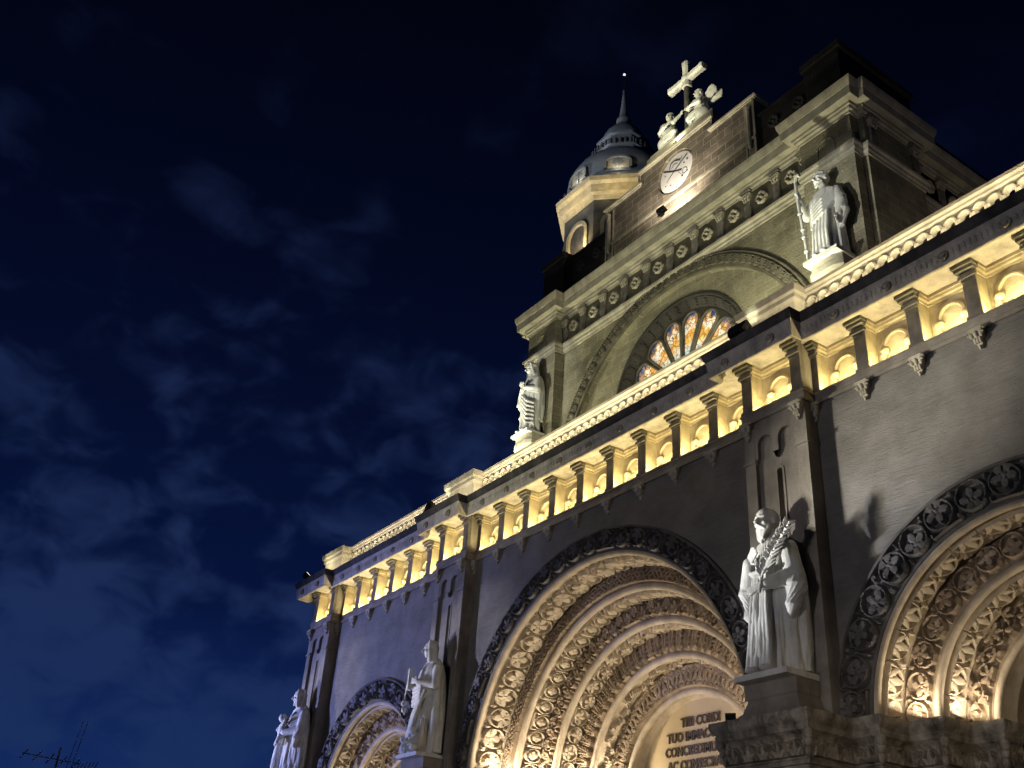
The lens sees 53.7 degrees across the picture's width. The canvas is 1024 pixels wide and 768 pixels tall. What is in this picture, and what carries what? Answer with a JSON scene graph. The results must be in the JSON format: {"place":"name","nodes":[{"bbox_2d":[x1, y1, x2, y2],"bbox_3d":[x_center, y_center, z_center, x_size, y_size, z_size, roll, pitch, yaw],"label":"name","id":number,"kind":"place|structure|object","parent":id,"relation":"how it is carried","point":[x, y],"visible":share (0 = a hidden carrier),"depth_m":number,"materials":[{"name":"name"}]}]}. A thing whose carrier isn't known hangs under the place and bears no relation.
{"place":"outdoors","nodes":[
{"label":"outdoors","id":0,"kind":"place"},
{"bbox_2d":[19,722,97,767],"bbox_3d":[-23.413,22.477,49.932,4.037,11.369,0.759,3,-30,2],"label":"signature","id":1,"kind":"object","parent":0,"point":[58,756],"visible":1,"depth_m":51.83},
{"bbox_2d":[0,0,1023,767],"label":"sky","id":2,"kind":"structure","parent":0,"point":[268,268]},
{"bbox_2d":[295,38,1023,767],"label":"cathedral","id":3,"kind":"structure","parent":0,"point":[563,590],"depth_m":30.68,"materials":[{"name":"stone"}]},
{"bbox_2d":[270,688,310,767],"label":"statue","id":4,"kind":"object","parent":3,"relation":"on","point":[294,730],"visible":1,"depth_m":42.18,"materials":[{"name":"stone"}]},
{"bbox_2d":[302,572,309,578],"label":"floodlight","id":5,"kind":"object","parent":3,"relation":"attached to","point":[305,575],"visible":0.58,"depth_m":46.59,"materials":[{"name":"black metal"}]},
{"bbox_2d":[396,640,446,759],"bbox_3d":[-2.933,10.730,34.555,1.508,4.022,1.497,22,-35,-28],"label":"statue","id":6,"kind":"object","parent":3,"relation":"on","point":[425,733],"visible":1,"depth_m":34.01,"materials":[{"name":"stone"}]},
{"bbox_2d":[423,500,435,511],"bbox_3d":[-3.162,4.837,39.004,0.484,0.543,0.646,9,-30,-9],"label":"floodlight","id":7,"kind":"object","parent":3,"relation":"attached to","point":[430,504],"visible":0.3,"depth_m":38.80,"materials":[{"name":"black metal"}]},
{"bbox_2d":[511,362,544,440],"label":"statue","id":8,"kind":"object","parent":3,"relation":"on","point":[531,403],"visible":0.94,"depth_m":42.29,"materials":[{"name":"stone"}]},
{"bbox_2d":[656,205,667,216],"bbox_3d":[5.838,-6.729,39.459,0.291,0.343,0.459,25,-36,-32],"label":"floodlight","id":9,"kind":"object","parent":3,"relation":"attached to","point":[661,210],"visible":1,"depth_m":39.37,"materials":[{"name":"black metal"}]},
{"bbox_2d":[658,110,682,149],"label":"angel statue","id":10,"kind":"object","parent":3,"relation":"on","point":[668,132],"visible":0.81,"depth_m":43.86,"materials":[{"name":"stone"}]},
{"bbox_2d":[616,291,741,403],"bbox_3d":[6.187,0.029,36.623,0.590,7.080,7.080,22,-35,-28],"label":"wheel window","id":11,"kind":"structure","parent":3,"relation":"in","point":[695,319],"depth_m":37.94,"materials":[{"name":"glass"}]},
{"bbox_2d":[667,60,706,128],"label":"cross","id":12,"kind":"object","parent":3,"relation":"on","point":[684,82],"visible":0.88,"depth_m":44.60,"materials":[{"name":"stone"}]},
{"bbox_2d":[684,84,723,125],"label":"angel statue","id":13,"kind":"object","parent":3,"relation":"on","point":[701,102],"visible":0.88,"depth_m":42.63,"materials":[{"name":"stone"}]},
{"bbox_2d":[727,319,751,338],"bbox_3d":[6.149,-1.341,27.197,0.541,0.586,0.747,22,-35,-28],"label":"floodlight","id":14,"kind":"object","parent":3,"relation":"attached to","point":[738,328],"visible":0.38,"depth_m":27.06,"materials":[{"name":"black metal"}]},
{"bbox_2d":[734,508,819,685],"bbox_3d":[6.062,4.759,23.245,1.473,4.167,2.055,22,-35,-28],"label":"statue","id":15,"kind":"object","parent":3,"relation":"on","point":[774,595],"visible":0.96,"depth_m":22.66,"materials":[{"name":"stone"}]},
{"bbox_2d":[793,170,856,270],"bbox_3d":[9.777,-5.214,31.393,1.255,3.682,1.671,22,-35,-28],"label":"statue","id":16,"kind":"object","parent":3,"relation":"on","point":[825,212],"visible":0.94,"depth_m":30.87,"materials":[{"name":"stone"}]},
{"bbox_2d":[725,713,735,720],"bbox_3d":[4.842,7.407,22.419,0.241,0.231,0.208,-7,-32,19],"label":"floodlight","id":17,"kind":"object","parent":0,"point":[730,716],"visible":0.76,"depth_m":22.38,"materials":[{"name":"black metal"}]}
]}

